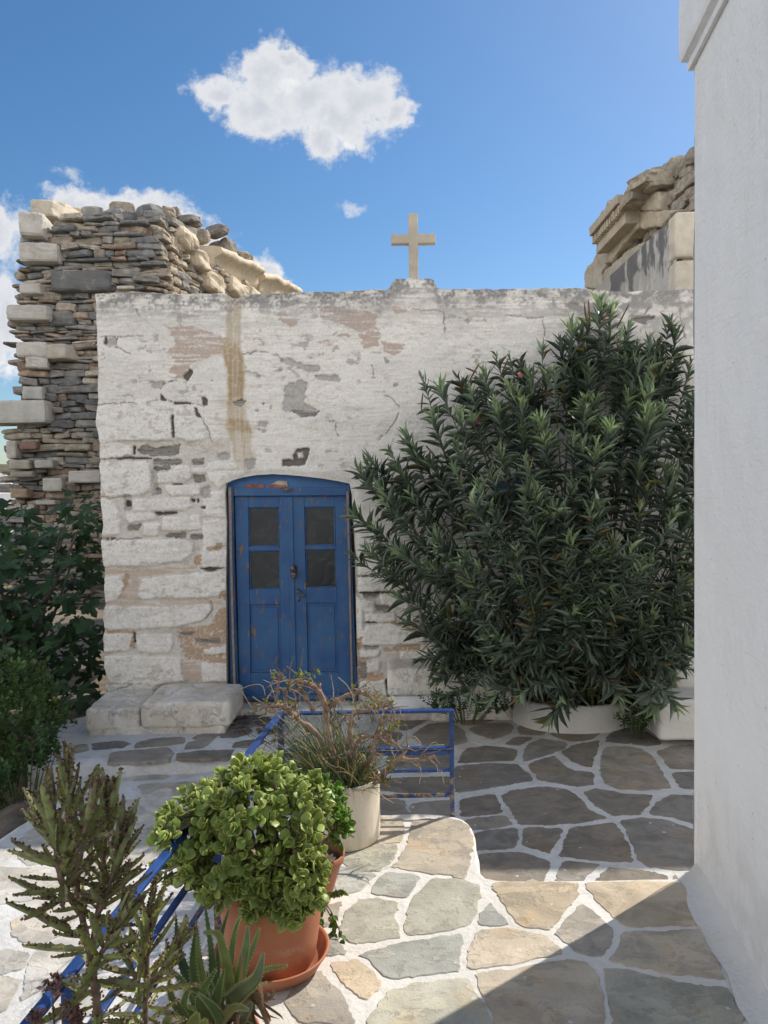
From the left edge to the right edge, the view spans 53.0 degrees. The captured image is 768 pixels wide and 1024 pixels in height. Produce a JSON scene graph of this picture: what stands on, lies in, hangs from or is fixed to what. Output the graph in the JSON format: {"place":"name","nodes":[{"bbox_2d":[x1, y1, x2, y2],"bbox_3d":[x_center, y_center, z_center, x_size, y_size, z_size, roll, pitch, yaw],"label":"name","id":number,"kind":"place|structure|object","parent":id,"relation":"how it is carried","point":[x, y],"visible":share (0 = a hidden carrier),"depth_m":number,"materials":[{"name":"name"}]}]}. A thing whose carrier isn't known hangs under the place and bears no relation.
{"place":"outdoors","nodes":[
{"label":"outdoors","id":0,"kind":"place"},
{"bbox_2d":[0,464,8,472],"bbox_3d":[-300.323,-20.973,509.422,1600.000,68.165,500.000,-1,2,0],"label":"hill","id":1,"kind":"structure","parent":0,"point":[3,466],"depth_m":552.36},
{"bbox_2d":[0,774,198,1023],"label":"path paving","id":2,"kind":"structure","parent":0,"point":[43,965],"depth_m":3.49,"materials":[{"name":"grey stone"}]},
{"bbox_2d":[0,610,226,838],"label":"garden soil","id":3,"kind":"structure","parent":0,"point":[12,816],"depth_m":6.87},
{"bbox_2d":[0,719,61,809],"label":"creeping weed","id":4,"kind":"object","parent":3,"relation":"on","point":[39,755],"visible":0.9,"depth_m":4.76,"materials":[{"name":"green plant"}]},
{"bbox_2d":[0,646,77,793],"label":"leafy shrub","id":5,"kind":"object","parent":3,"relation":"on","point":[33,712],"visible":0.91,"depth_m":4.98,"materials":[{"name":"green plant"}]},
{"bbox_2d":[0,489,105,723],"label":"fig tree","id":6,"kind":"object","parent":3,"relation":"on","point":[27,625],"visible":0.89,"depth_m":6.37,"materials":[{"name":"green plant"}]},
{"bbox_2d":[0,200,302,609],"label":"ruined wall","id":7,"kind":"structure","parent":3,"relation":"on","point":[74,260],"depth_m":8.31,"materials":[{"name":"stone"}]},
{"bbox_2d":[99,876,200,1023],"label":"kalanchoe plant","id":8,"kind":"object","parent":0,"point":[172,954],"visible":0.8,"depth_m":1.86,"materials":[{"name":"green plant"}]},
{"bbox_2d":[62,715,276,765],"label":"apron paving","id":9,"kind":"structure","parent":0,"point":[160,755],"depth_m":5.21,"materials":[{"name":"grey stone"}]},
{"bbox_2d":[230,712,286,736],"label":"leaf litter","id":10,"kind":"object","parent":9,"relation":"on","point":[244,718],"visible":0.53,"depth_m":5.68,"materials":[{"name":"brown plant"}]},
{"bbox_2d":[3,584,357,681],"bbox_3d":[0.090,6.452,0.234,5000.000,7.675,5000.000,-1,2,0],"label":"ground","id":11,"kind":"structure","parent":0,"point":[5,586],"depth_m":17.07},
{"bbox_2d":[0,482,17,550],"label":"white house","id":12,"kind":"structure","parent":11,"relation":"on","point":[6,496],"depth_m":21.99,"materials":[{"name":"paint"}]},
{"bbox_2d":[584,146,694,289],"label":"ruined wall","id":13,"kind":"structure","parent":11,"relation":"on","point":[641,212],"depth_m":9.31,"materials":[{"name":"stone"}]},
{"bbox_2d":[319,873,348,944],"bbox_3d":[-0.184,1.481,2.875,0.139,0.209,0.210,0,2,14],"label":"trailing plant","id":14,"kind":"object","parent":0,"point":[333,924],"visible":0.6,"depth_m":2.83,"materials":[{"name":"green plant"}]},
{"bbox_2d":[0,718,693,1023],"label":"courtyard","id":15,"kind":"structure","parent":0,"point":[17,1011],"depth_m":4.19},
{"bbox_2d":[28,714,371,796],"bbox_3d":[-1.181,1.730,5.679,2.520,0.305,1.271,-1,2,-10],"label":"apron","id":16,"kind":"object","parent":15,"relation":"on","point":[90,759],"visible":0.2,"depth_m":5.21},
{"bbox_2d":[86,683,243,735],"bbox_3d":[-1.622,1.491,5.766,1.059,0.282,0.551,-1,2,0],"label":"stone bench","id":17,"kind":"object","parent":16,"relation":"on","point":[202,708],"visible":0.88,"depth_m":5.51,"materials":[{"name":"white stone"}]},
{"bbox_2d":[95,213,694,720],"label":"chapel","id":18,"kind":"structure","parent":15,"relation":"on","point":[237,435],"depth_m":5.99,"materials":[{"name":"paint"}]},
{"bbox_2d":[235,496,291,694],"bbox_3d":[-0.949,0.668,6.135,0.443,1.597,0.045,-1,2,0],"label":"door leaf","id":19,"kind":"structure","parent":18,"relation":"in","point":[261,522],"depth_m":6.12,"materials":[{"name":"blue paint"}]},
{"bbox_2d":[288,496,350,694],"bbox_3d":[-0.507,0.665,6.105,0.485,1.593,0.105,-1,2,0],"label":"door leaf","id":20,"kind":"structure","parent":18,"relation":"in","point":[318,563],"depth_m":6.12,"materials":[{"name":"blue paint"}]},
{"bbox_2d":[595,212,694,291],"bbox_3d":[4.442,-0.703,7.734,4.126,4.500,2.896,-1,2,0],"label":"annex","id":21,"kind":"object","parent":18,"relation":"on","point":[661,258],"visible":0.21,"depth_m":6.55,"materials":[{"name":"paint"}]},
{"bbox_2d":[676,0,767,1023],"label":"white house","id":22,"kind":"structure","parent":15,"relation":"on","point":[723,48],"depth_m":2.70,"materials":[{"name":"paint"}]},
{"bbox_2d":[0,0,694,463],"label":"sky","id":23,"kind":"structure","parent":0,"point":[312,131],"materials":[{"name":"blue"}]},
{"bbox_2d":[160,814,748,1023],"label":"terrace","id":24,"kind":"structure","parent":0,"point":[360,1010],"depth_m":2.75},
{"bbox_2d":[181,1008,259,1023],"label":"plant pot","id":25,"kind":"object","parent":24,"relation":"on","point":[249,1019],"visible":0.11,"depth_m":2.22,"materials":[{"name":"ceramic"}]},
{"bbox_2d":[161,894,287,1023],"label":"aloe plant","id":26,"kind":"object","parent":25,"relation":"in","point":[213,991],"visible":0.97,"depth_m":2.10,"materials":[{"name":"green plant"}]},
{"bbox_2d":[20,708,454,1023],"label":"blue railing","id":27,"kind":"object","parent":24,"relation":"on","point":[76,964],"visible":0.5,"depth_m":2.83,"materials":[{"name":"metal"}]},
{"bbox_2d":[214,845,329,991],"bbox_3d":[-0.388,1.389,2.652,0.396,0.323,0.396,-1,2,0],"label":"terracotta pot","id":28,"kind":"object","parent":24,"relation":"on","point":[302,952],"visible":0.4,"depth_m":2.51,"materials":[{"name":"orange ceramic"}]},
{"bbox_2d":[145,750,336,932],"bbox_3d":[-0.488,1.079,2.626,0.653,0.503,0.530,-1,2,0],"label":"jade bush","id":29,"kind":"object","parent":28,"relation":"in","point":[220,817],"visible":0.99,"depth_m":2.45,"materials":[{"name":"green plant"}]},
{"bbox_3d":[-0.621,1.476,1.714,0.240,0.236,0.240,-1,2,0],"label":"plant pot","id":30,"kind":"object","parent":24,"relation":"on","visible":0},
{"bbox_2d":[25,971,86,1023],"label":"potted plant","id":31,"kind":"object","parent":30,"relation":"in","point":[74,1014],"visible":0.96,"depth_m":1.58,"materials":[{"name":"brown plant"}]},
{"bbox_2d":[5,740,152,1023],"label":"kalanchoe plant","id":32,"kind":"object","parent":30,"relation":"in","point":[71,838],"visible":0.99,"depth_m":1.64,"materials":[{"name":"green plant"}]},
{"bbox_2d":[284,816,744,1023],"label":"terrace paving","id":33,"kind":"structure","parent":0,"point":[567,991],"depth_m":2.70,"materials":[{"name":"grey stone"}]},
{"bbox_2d":[323,837,344,904],"bbox_3d":[-0.280,1.437,3.034,0.254,0.205,0.254,-1,2,0],"label":"terracotta pot","id":34,"kind":"object","parent":33,"relation":"on","point":[335,856],"visible":0.17,"depth_m":3.00,"materials":[{"name":"orange ceramic"}]},
{"bbox_2d":[290,770,355,854],"bbox_3d":[-0.263,1.206,3.057,0.312,0.356,0.305,-1,2,0],"label":"jade bush","id":35,"kind":"object","parent":34,"relation":"on","point":[343,825],"visible":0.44,"depth_m":2.99,"materials":[{"name":"green plant"}]},
{"bbox_2d":[301,762,379,852],"bbox_3d":[-0.206,1.372,3.612,0.380,0.292,0.380,-1,2,0],"label":"cream pot","id":36,"kind":"object","parent":33,"relation":"on","point":[365,805],"visible":0.29,"depth_m":3.46,"materials":[{"name":"ceramic"}]},
{"bbox_2d":[223,677,443,807],"bbox_3d":[-0.362,1.035,3.603,1.077,0.585,1.020,-3,3,-42],"label":"grass tuft","id":37,"kind":"object","parent":36,"relation":"in","point":[306,760],"visible":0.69,"depth_m":3.52,"materials":[{"name":"green plant"}]},
{"bbox_2d":[242,651,442,787],"bbox_3d":[-0.187,0.965,3.554,0.898,0.638,0.485,-1,2,0],"label":"pruned shrub","id":38,"kind":"object","parent":36,"relation":"in","point":[288,709],"visible":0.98,"depth_m":3.52,"materials":[{"name":"brown plant"}]},
{"bbox_2d":[374,720,693,881],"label":"courtyard paving","id":39,"kind":"structure","parent":0,"point":[662,844],"depth_m":4.50,"materials":[{"name":"grey stone"}]},
{"bbox_2d":[387,659,510,708],"bbox_3d":[0.489,1.307,5.853,0.932,0.331,0.374,-1,2,0],"label":"stone bench","id":40,"kind":"object","parent":39,"relation":"on","point":[406,684],"visible":0.5,"depth_m":5.67,"materials":[{"name":"stone"}]},
{"bbox_2d":[418,687,514,723],"bbox_3d":[0.598,1.371,5.527,0.716,0.285,0.318,-1,2,0],"label":"creeping weed","id":41,"kind":"object","parent":39,"relation":"on","point":[495,707],"visible":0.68,"depth_m":5.52,"materials":[{"name":"green plant"}]},
{"bbox_2d":[513,696,631,733],"bbox_3d":[1.470,1.548,5.861,0.922,0.228,0.359,-1,2,0],"label":"planter","id":42,"kind":"object","parent":39,"relation":"on","point":[587,719],"visible":0.41,"depth_m":5.72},
{"bbox_2d":[339,289,694,735],"bbox_3d":[1.254,-0.014,5.408,3.201,3.246,1.311,-1,2,0],"label":"oleander bush","id":43,"kind":"object","parent":42,"relation":"in","point":[594,640],"visible":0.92,"depth_m":5.30,"materials":[{"name":"green plant"}]},
{"bbox_2d":[586,685,602,705],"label":"creeping weed","id":44,"kind":"object","parent":43,"relation":"attached to","point":[590,693],"visible":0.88,"depth_m":5.63,"materials":[{"name":"green plant"}]},
{"bbox_2d":[613,704,652,738],"bbox_3d":[1.789,1.462,5.443,0.331,0.262,0.294,-1,2,0],"label":"creeping weed","id":45,"kind":"object","parent":39,"relation":"on","point":[641,725],"visible":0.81,"depth_m":5.42,"materials":[{"name":"green plant"}]},
{"bbox_2d":[633,642,693,739],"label":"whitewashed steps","id":46,"kind":"structure","parent":39,"relation":"on","point":[674,728],"depth_m":5.36,"materials":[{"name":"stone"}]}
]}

